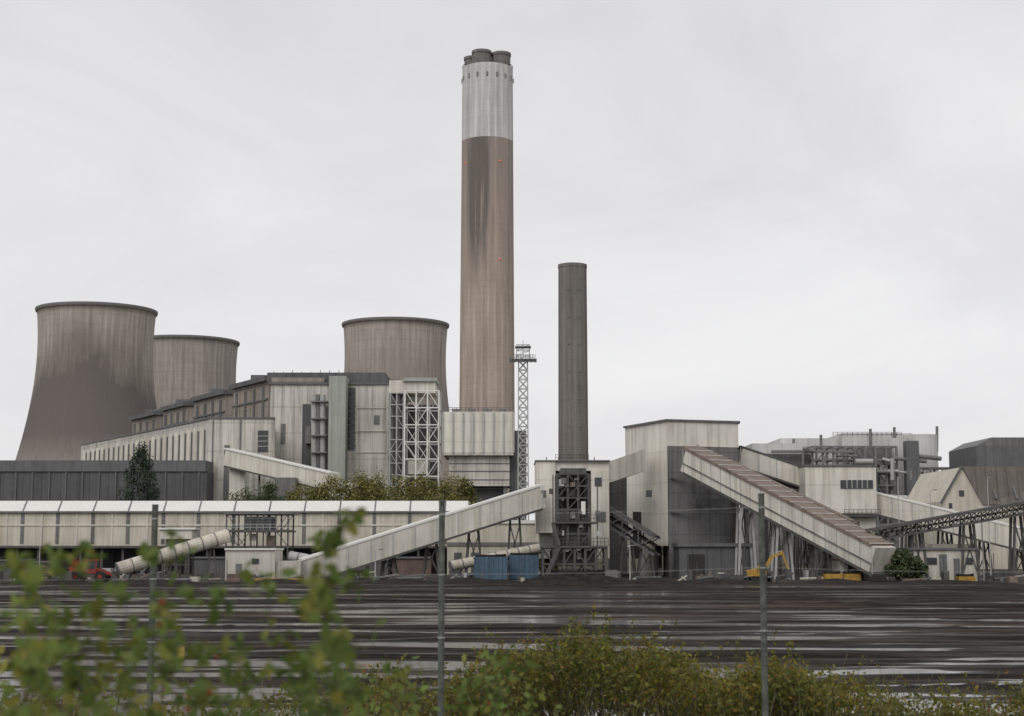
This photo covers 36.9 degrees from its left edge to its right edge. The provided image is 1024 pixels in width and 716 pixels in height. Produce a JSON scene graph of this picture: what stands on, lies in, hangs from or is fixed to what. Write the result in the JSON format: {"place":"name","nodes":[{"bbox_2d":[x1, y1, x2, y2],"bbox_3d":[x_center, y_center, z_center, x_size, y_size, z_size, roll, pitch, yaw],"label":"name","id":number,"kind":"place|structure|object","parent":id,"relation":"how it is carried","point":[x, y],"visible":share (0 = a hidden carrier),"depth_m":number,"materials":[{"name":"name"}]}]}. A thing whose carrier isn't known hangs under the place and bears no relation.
{"place":"outdoors","nodes":[
{"label":"outdoors","id":0,"kind":"place"},
{"bbox_2d":[447,520,538,574],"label":"beige shed","id":1,"kind":"structure","parent":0,"point":[493,538],"depth_m":319.75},
{"bbox_2d":[0,584,1023,715],"bbox_3d":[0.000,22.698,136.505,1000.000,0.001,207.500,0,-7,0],"label":"coal yard","id":2,"kind":"structure","parent":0,"point":[427,653],"depth_m":115.81,"materials":[{"name":"grey"}]},
{"bbox_2d":[0,585,1023,700],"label":"coal windrows","id":3,"kind":"object","parent":2,"relation":"on","point":[419,633],"visible":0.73,"depth_m":114.13,"materials":[{"name":"black"}]},
{"bbox_2d":[0,568,1023,583],"bbox_3d":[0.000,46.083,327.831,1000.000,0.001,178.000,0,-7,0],"label":"service road","id":4,"kind":"structure","parent":0,"point":[797,577],"depth_m":281.94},
{"bbox_2d":[69,559,124,581],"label":"wheel loader","id":5,"kind":"object","parent":4,"relation":"on","point":[95,569],"visible":0.73,"depth_m":252.55,"materials":[{"name":"metal"}]},
{"bbox_2d":[116,440,162,500],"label":"conifer tree","id":6,"kind":"object","parent":4,"relation":"on","point":[141,454],"visible":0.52,"depth_m":397.82,"materials":[{"name":"green plant"}]},
{"bbox_2d":[115,529,231,579],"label":"tubular conveyor","id":7,"kind":"object","parent":4,"relation":"on","point":[202,543],"visible":0.81,"depth_m":263.61,"materials":[{"name":"metal"}]},
{"bbox_2d":[158,528,201,577],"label":"loading hopper","id":8,"kind":"object","parent":4,"relation":"on","point":[187,534],"visible":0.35,"depth_m":276.21,"materials":[{"name":"metal"}]},
{"bbox_2d":[0,557,432,574],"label":"service sheds","id":9,"kind":"object","parent":4,"relation":"on","point":[404,564],"visible":0.33,"depth_m":319.08,"materials":[{"name":"grey metal"}]},
{"bbox_2d":[0,500,468,573],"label":"long conveyor gallery","id":10,"kind":"object","parent":4,"relation":"on","point":[103,527],"visible":0.49,"depth_m":328.22,"materials":[{"name":"metal"}]},
{"bbox_2d":[223,479,280,500],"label":"broadleaf tree","id":11,"kind":"object","parent":4,"relation":"on","point":[247,496],"visible":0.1,"depth_m":382.35,"materials":[{"name":"green plant"}]},
{"bbox_2d":[225,550,282,580],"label":"walls","id":12,"kind":"structure","parent":4,"relation":"on","point":[268,559],"depth_m":263.75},
{"bbox_2d":[249,479,287,500],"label":"broadleaf tree","id":13,"kind":"object","parent":4,"relation":"on","point":[269,491],"visible":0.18,"depth_m":378.66,"materials":[{"name":"green plant"}]},
{"bbox_2d":[223,448,339,499],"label":"inclined conveyor gallery","id":14,"kind":"object","parent":4,"relation":"on","point":[242,465],"visible":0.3,"depth_m":407.60,"materials":[{"name":"metal"}]},
{"bbox_2d":[275,561,302,577],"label":"annex walls","id":15,"kind":"structure","parent":4,"relation":"on","point":[280,565],"depth_m":264.62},
{"bbox_2d":[287,479,333,500],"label":"broadleaf tree","id":16,"kind":"object","parent":4,"relation":"on","point":[316,493],"visible":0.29,"depth_m":363.76,"materials":[{"name":"green plant"}]},
{"bbox_2d":[275,477,360,500],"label":"workshop block","id":17,"kind":"structure","parent":4,"relation":"on","point":[284,484],"depth_m":396.90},
{"bbox_2d":[287,551,369,578],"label":"tubular conveyor","id":18,"kind":"object","parent":4,"relation":"on","point":[293,556],"visible":0.22,"depth_m":281.34,"materials":[{"name":"metal"}]},
{"bbox_2d":[309,470,370,500],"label":"broadleaf tree","id":19,"kind":"object","parent":4,"relation":"on","point":[333,481],"visible":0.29,"depth_m":369.80,"materials":[{"name":"green plant"}]},
{"bbox_2d":[335,468,393,500],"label":"broadleaf tree","id":20,"kind":"object","parent":4,"relation":"on","point":[364,483],"visible":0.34,"depth_m":372.78,"materials":[{"name":"green plant"}]},
{"bbox_2d":[353,475,398,500],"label":"broadleaf tree","id":21,"kind":"object","parent":4,"relation":"on","point":[370,497],"visible":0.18,"depth_m":372.78,"materials":[{"name":"green plant"}]},
{"bbox_2d":[369,467,414,500],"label":"broadleaf tree","id":22,"kind":"object","parent":4,"relation":"on","point":[392,493],"visible":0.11,"depth_m":365.15,"materials":[{"name":"green plant"}]},
{"bbox_2d":[395,476,444,500],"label":"broadleaf tree","id":23,"kind":"object","parent":4,"relation":"on","point":[410,488],"visible":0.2,"depth_m":367.61,"materials":[{"name":"green plant"}]},
{"bbox_2d":[297,484,545,579],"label":"rising conveyor gallery","id":24,"kind":"object","parent":4,"relation":"on","point":[393,544],"visible":0.72,"depth_m":276.00,"materials":[{"name":"metal"}]},
{"bbox_2d":[396,474,456,500],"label":"broadleaf tree","id":25,"kind":"object","parent":4,"relation":"on","point":[429,492],"visible":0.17,"depth_m":365.67,"materials":[{"name":"green plant"}]},
{"bbox_2d":[410,467,477,504],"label":"broadleaf tree","id":26,"kind":"object","parent":4,"relation":"on","point":[452,483],"visible":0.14,"depth_m":374.25,"materials":[{"name":"green plant"}]},
{"bbox_2d":[445,475,481,504],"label":"broadleaf tree","id":27,"kind":"object","parent":4,"relation":"on","point":[466,489],"visible":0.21,"depth_m":365.06,"materials":[{"name":"green plant"}]},
{"bbox_2d":[474,554,506,579],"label":"blue container","id":28,"kind":"object","parent":4,"relation":"on","point":[493,566],"visible":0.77,"depth_m":269.53,"materials":[{"name":"metal"}]},
{"bbox_2d":[448,543,540,575],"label":"tubular conveyor","id":29,"kind":"object","parent":4,"relation":"on","point":[453,565],"visible":0.58,"depth_m":275.92,"materials":[{"name":"metal"}]},
{"bbox_2d":[510,344,536,519],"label":"floodlight mast","id":30,"kind":"object","parent":4,"relation":"on","point":[527,348],"visible":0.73,"depth_m":380.25,"materials":[{"name":"metal"}]},
{"bbox_2d":[509,552,538,579],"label":"blue container","id":31,"kind":"object","parent":4,"relation":"on","point":[525,566],"visible":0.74,"depth_m":273.52,"materials":[{"name":"metal"}]},
{"bbox_2d":[540,468,608,575],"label":"tower","id":32,"kind":"structure","parent":4,"relation":"on","point":[572,515],"depth_m":268.85,"materials":[{"name":"metal"}]},
{"bbox_2d":[534,449,644,576],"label":"transfer tower","id":33,"kind":"structure","parent":4,"relation":"on","point":[612,475],"depth_m":288.23,"materials":[{"name":"beige metal"}]},
{"bbox_2d":[590,574,624,583],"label":"coal heap","id":34,"kind":"object","parent":4,"relation":"on","point":[615,580],"visible":0.41,"depth_m":242.07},
{"bbox_2d":[609,506,660,577],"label":"dark stub conveyor","id":35,"kind":"object","parent":4,"relation":"on","point":[632,522],"visible":0.9,"depth_m":287.67,"materials":[{"name":"metal"}]},
{"bbox_2d":[636,546,661,575],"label":"base","id":36,"kind":"object","parent":4,"relation":"on","point":[657,560],"visible":0.36,"depth_m":303.88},
{"bbox_2d":[625,446,667,545],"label":"wall","id":37,"kind":"structure","parent":36,"relation":"on","point":[653,476],"depth_m":303.31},
{"bbox_2d":[633,512,641,558],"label":"door recess","id":38,"kind":"object","parent":37,"relation":"attached to","point":[637,516],"depth_m":301.62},
{"bbox_2d":[622,577,680,583],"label":"coal heap","id":39,"kind":"object","parent":4,"relation":"on","point":[650,580],"visible":0.7,"depth_m":241.58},
{"bbox_2d":[673,547,751,578],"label":"lean to","id":40,"kind":"object","parent":4,"relation":"on","point":[719,559],"visible":0.57,"depth_m":281.64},
{"bbox_2d":[687,554,704,578],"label":"lean to door","id":41,"kind":"object","parent":40,"relation":"in","point":[696,564],"visible":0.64,"depth_m":281.29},
{"bbox_2d":[671,543,752,546],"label":"lean to roof","id":42,"kind":"object","parent":40,"relation":"attached to","point":[708,545],"visible":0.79,"depth_m":281.43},
{"bbox_2d":[678,578,787,583],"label":"coal heap","id":43,"kind":"object","parent":4,"relation":"on","point":[716,581],"visible":0.77,"depth_m":241.53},
{"bbox_2d":[743,550,790,581],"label":"tracked excavator","id":44,"kind":"object","parent":4,"relation":"on","point":[754,574],"visible":0.71,"depth_m":249.22,"materials":[{"name":"metal"}]},
{"bbox_2d":[738,445,814,574],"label":"link conveyor","id":45,"kind":"object","parent":4,"relation":"on","point":[782,471],"visible":0.36,"depth_m":317.16,"materials":[{"name":"metal"}]},
{"bbox_2d":[765,486,809,573],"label":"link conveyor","id":46,"kind":"object","parent":45,"relation":"attached to","point":[795,547],"visible":0.07,"depth_m":330.60,"materials":[{"name":"metal"}]},
{"bbox_2d":[697,445,858,574],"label":"parallel conveyor gallery","id":47,"kind":"object","parent":4,"relation":"on","point":[745,517],"visible":0.15,"depth_m":295.34,"materials":[{"name":"metal"}]},
{"bbox_2d":[803,513,842,573],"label":"stair frame","id":48,"kind":"object","parent":4,"relation":"on","point":[804,562],"visible":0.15,"depth_m":310.42,"materials":[{"name":"metal"}]},
{"bbox_2d":[788,578,880,583],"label":"coal heap","id":49,"kind":"object","parent":4,"relation":"on","point":[834,581],"visible":0.8,"depth_m":242.63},
{"bbox_2d":[842,571,860,580],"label":"yellow skip","id":50,"kind":"object","parent":4,"relation":"on","point":[854,575],"visible":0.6,"depth_m":255.50,"materials":[{"name":"paint"}]},
{"bbox_2d":[828,558,883,580],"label":"conveyor tail enclosure","id":51,"kind":"object","parent":4,"relation":"on","point":[838,565],"visible":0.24,"depth_m":259.58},
{"bbox_2d":[843,513,875,533],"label":"walls","id":52,"kind":"structure","parent":4,"relation":"on","point":[866,522],"depth_m":311.30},
{"bbox_2d":[791,466,876,512],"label":"walls","id":53,"kind":"structure","parent":52,"relation":"on","point":[820,484],"depth_m":311.12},
{"bbox_2d":[840,480,872,488],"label":"windows","id":54,"kind":"structure","parent":53,"relation":"attached to","point":[854,484],"depth_m":311.04,"materials":[{"name":"grey glass"}]},
{"bbox_2d":[884,547,919,581],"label":"shrub","id":55,"kind":"object","parent":4,"relation":"on","point":[902,564],"visible":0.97,"depth_m":254.41,"materials":[{"name":"green plant"}]},
{"bbox_2d":[905,555,928,578],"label":"shrub","id":56,"kind":"object","parent":4,"relation":"on","point":[921,566],"visible":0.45,"depth_m":258.26,"materials":[{"name":"green plant"}]},
{"bbox_2d":[896,544,978,580],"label":"site office kiosk","id":57,"kind":"object","parent":4,"relation":"on","point":[950,553],"visible":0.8,"depth_m":259.64,"materials":[{"name":"beige metal"}]},
{"bbox_2d":[865,501,1023,580],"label":"dark truss conveyor","id":58,"kind":"object","parent":4,"relation":"on","point":[961,526],"visible":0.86,"depth_m":259.68,"materials":[{"name":"metal"}]},
{"bbox_2d":[875,492,1023,575],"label":"outgoing conveyor gallery","id":59,"kind":"object","parent":4,"relation":"on","point":[909,510],"visible":0.45,"depth_m":308.82,"materials":[{"name":"metal"}]},
{"bbox_2d":[0,0,1023,546],"label":"sky","id":60,"kind":"structure","parent":0,"point":[786,218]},
{"bbox_2d":[558,548,808,567],"bbox_3d":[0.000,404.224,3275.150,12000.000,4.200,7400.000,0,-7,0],"label":"ground","id":61,"kind":"structure","parent":0,"point":[600,561],"depth_m":469.72,"materials":[{"name":"soil"}]},
{"bbox_2d":[0,578,95,584],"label":"coal heap","id":62,"kind":"object","parent":61,"relation":"on","point":[52,581],"visible":0.4,"depth_m":239.50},
{"bbox_2d":[15,301,157,459],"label":"cooling tower","id":63,"kind":"structure","parent":61,"relation":"on","point":[94,378],"depth_m":725.87,"materials":[{"name":"concrete"}]},
{"bbox_2d":[0,460,213,500],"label":"long dark shed","id":64,"kind":"structure","parent":61,"relation":"on","point":[80,480],"depth_m":418.94,"materials":[{"name":"metal"}]},
{"bbox_2d":[72,579,231,584],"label":"coal heap","id":65,"kind":"object","parent":61,"relation":"on","point":[158,582],"visible":0.74,"depth_m":237.61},
{"bbox_2d":[80,417,274,500],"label":"turbine hall","id":66,"kind":"structure","parent":61,"relation":"on","point":[210,439],"depth_m":432.17,"materials":[{"name":"beige metal"}]},
{"bbox_2d":[223,445,228,499],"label":"support tower","id":67,"kind":"structure","parent":66,"relation":"in","point":[226,470],"depth_m":428.70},
{"bbox_2d":[257,431,267,451],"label":"windows","id":68,"kind":"structure","parent":66,"relation":"in","point":[262,435],"depth_m":430.16,"materials":[{"name":"grey glass"}]},
{"bbox_2d":[0,661,362,715],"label":"bramble bush","id":69,"kind":"object","parent":61,"relation":"on","point":[202,713],"visible":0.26,"depth_m":17.42,"materials":[{"name":"green plant"}]},
{"bbox_2d":[0,506,386,715],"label":"hawthorn bush","id":70,"kind":"object","parent":61,"relation":"on","point":[32,672],"visible":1,"depth_m":3.27,"materials":[{"name":"green plant"}]},
{"bbox_2d":[0,618,392,715],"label":"hawthorn bush","id":71,"kind":"object","parent":61,"relation":"on","point":[244,690],"visible":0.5,"depth_m":4.56,"materials":[{"name":"green plant"}]},
{"bbox_2d":[153,334,239,408],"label":"cooling tower","id":72,"kind":"structure","parent":61,"relation":"on","point":[187,366],"depth_m":837.49,"materials":[{"name":"concrete"}]},
{"bbox_2d":[224,512,297,560],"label":"sampling tower","id":73,"kind":"structure","parent":61,"relation":"on","point":[263,524],"depth_m":283.42,"materials":[{"name":"metal"}]},
{"bbox_2d":[132,382,397,491],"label":"stepped walls","id":74,"kind":"structure","parent":61,"relation":"on","point":[228,401],"depth_m":513.87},
{"bbox_2d":[133,387,263,432],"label":"wall pilasters","id":75,"kind":"object","parent":74,"relation":"attached to","point":[236,398],"depth_m":515.75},
{"bbox_2d":[145,375,266,412],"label":"roof vents","id":76,"kind":"object","parent":74,"relation":"on","point":[211,390],"visible":0.36,"depth_m":526.98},
{"bbox_2d":[129,376,393,420],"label":"stepped roofs","id":77,"kind":"structure","parent":74,"relation":"on","point":[262,379],"depth_m":529.55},
{"bbox_2d":[231,579,303,583],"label":"coal heap","id":78,"kind":"object","parent":61,"relation":"on","point":[279,581],"visible":0.34,"depth_m":241.74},
{"bbox_2d":[270,385,390,498],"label":"front wall","id":79,"kind":"structure","parent":61,"relation":"on","point":[287,402],"depth_m":470.97,"materials":[{"name":"metal"}]},
{"bbox_2d":[302,404,310,465],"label":"shaft recess","id":80,"kind":"object","parent":79,"relation":"attached to","point":[306,448],"visible":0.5,"depth_m":470.37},
{"bbox_2d":[316,394,319,467],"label":"ducts","id":81,"kind":"object","parent":79,"relation":"attached to","point":[317,431],"visible":0.66,"depth_m":465.94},
{"bbox_2d":[311,401,328,453],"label":"duct platforms","id":82,"kind":"object","parent":81,"relation":"attached to","point":[320,418],"visible":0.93,"depth_m":465.21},
{"bbox_2d":[311,394,324,468],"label":"ducts","id":83,"kind":"object","parent":82,"relation":"attached to","point":[322,432],"visible":0.66,"depth_m":465.99,"materials":[{"name":"metal"}]},
{"bbox_2d":[268,382,388,385],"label":"roof parapet","id":84,"kind":"structure","parent":79,"relation":"on","point":[325,383],"depth_m":471.97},
{"bbox_2d":[267,373,389,382],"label":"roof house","id":85,"kind":"structure","parent":84,"relation":"on","point":[368,377],"depth_m":476.86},
{"bbox_2d":[271,378,324,381],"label":"wall panel","id":86,"kind":"object","parent":85,"relation":"attached to","point":[297,379],"visible":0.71,"depth_m":474.70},
{"bbox_2d":[348,388,354,449],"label":"window strip","id":87,"kind":"object","parent":79,"relation":"attached to","point":[351,415],"depth_m":470.99,"materials":[{"name":"grey glass"}]},
{"bbox_2d":[328,376,349,481],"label":"stair tower","id":88,"kind":"structure","parent":61,"relation":"on","point":[338,428],"depth_m":464.13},
{"bbox_2d":[342,317,456,499],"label":"cooling tower","id":89,"kind":"structure","parent":61,"relation":"on","point":[397,348],"depth_m":783.02,"materials":[{"name":"concrete"}]},
{"bbox_2d":[389,378,440,498],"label":"precipitator steel frame","id":90,"kind":"object","parent":61,"relation":"on","point":[421,439],"visible":0.52,"depth_m":459.39,"materials":[{"name":"metal"}]},
{"bbox_2d":[345,578,501,584],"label":"coal heap","id":91,"kind":"object","parent":61,"relation":"on","point":[407,581],"visible":0.69,"depth_m":239.49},
{"bbox_2d":[331,650,562,715],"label":"hawthorn bush","id":92,"kind":"object","parent":61,"relation":"on","point":[500,694],"visible":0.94,"depth_m":7.23,"materials":[{"name":"green plant"}]},
{"bbox_2d":[321,623,591,715],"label":"bramble bush","id":93,"kind":"object","parent":61,"relation":"on","point":[422,701],"visible":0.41,"depth_m":17.09,"materials":[{"name":"green plant"}]},
{"bbox_2d":[445,577,520,583],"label":"coal heap","id":94,"kind":"object","parent":61,"relation":"on","point":[478,580],"visible":0.5,"depth_m":243.73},
{"bbox_2d":[442,407,526,519],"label":"white precipitator casing","id":95,"kind":"object","parent":61,"relation":"on","point":[480,450],"visible":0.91,"depth_m":451.11,"materials":[{"name":"metal"}]},
{"bbox_2d":[459,48,514,492],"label":"power station chimney","id":96,"kind":"object","parent":61,"relation":"on","point":[487,302],"visible":0.82,"depth_m":622.11,"materials":[{"name":"concrete"}]},
{"bbox_2d":[0,493,1023,715],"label":"wire fence","id":97,"kind":"object","parent":61,"relation":"on","point":[153,578],"visible":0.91,"depth_m":14.81,"materials":[{"name":"metal"}]},
{"bbox_2d":[0,553,1023,581],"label":"stored plant equipment","id":98,"kind":"object","parent":61,"relation":"on","point":[1000,575],"visible":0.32,"depth_m":262.26,"materials":[{"name":"metal"}]},
{"bbox_2d":[0,633,1023,715],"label":"dry grass and stalks","id":99,"kind":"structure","parent":61,"relation":"on","point":[886,691],"depth_m":16.78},
{"bbox_2d":[510,576,582,585],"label":"coal heap","id":100,"kind":"object","parent":61,"relation":"on","point":[541,581],"visible":0.84,"depth_m":233.55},
{"bbox_2d":[558,262,587,550],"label":"dark concrete chimney","id":101,"kind":"object","parent":61,"relation":"on","point":[572,371],"visible":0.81,"depth_m":499.83,"materials":[{"name":"concrete"}]},
{"bbox_2d":[542,568,615,584],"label":"coal heap","id":102,"kind":"object","parent":61,"relation":"on","point":[572,575],"visible":0.55,"depth_m":238.92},
{"bbox_2d":[419,601,862,715],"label":"bramble bush","id":103,"kind":"object","parent":61,"relation":"on","point":[672,677],"visible":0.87,"depth_m":16.85,"materials":[{"name":"green plant"}]},
{"bbox_2d":[680,445,895,580],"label":"descending conveyor gallery","id":104,"kind":"object","parent":61,"relation":"on","point":[847,542],"visible":0.93,"depth_m":269.98,"materials":[{"name":"metal"}]},
{"bbox_2d":[742,426,948,563],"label":"distant desulphurisation plant","id":105,"kind":"object","parent":61,"relation":"on","point":[910,458],"visible":0.34,"depth_m":519.88,"materials":[{"name":"metal"}]},
{"bbox_2d":[713,655,1023,715],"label":"bramble bush","id":106,"kind":"object","parent":61,"relation":"on","point":[863,692],"visible":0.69,"depth_m":16.96,"materials":[{"name":"green plant"}]},
{"bbox_2d":[879,580,1015,584],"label":"coal heap","id":107,"kind":"object","parent":61,"relation":"on","point":[941,582],"visible":0.85,"depth_m":239.54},
{"bbox_2d":[904,466,1023,568],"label":"pitched roof store","id":108,"kind":"structure","parent":61,"relation":"on","point":[962,488],"depth_m":398.99,"materials":[{"name":"beige metal"}]},
{"bbox_2d":[663,446,738,576],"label":"walls","id":109,"kind":"structure","parent":0,"point":[699,527],"depth_m":298.59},
{"bbox_2d":[625,421,737,451],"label":"walls","id":110,"kind":"structure","parent":109,"relation":"on","point":[678,433],"depth_m":301.78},
{"bbox_2d":[623,419,739,427],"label":"roof edge","id":111,"kind":"object","parent":110,"relation":"on","point":[680,420],"visible":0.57,"depth_m":301.93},
{"bbox_2d":[949,437,1023,468],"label":"grey silo building","id":112,"kind":"structure","parent":0,"point":[999,452],"depth_m":480.19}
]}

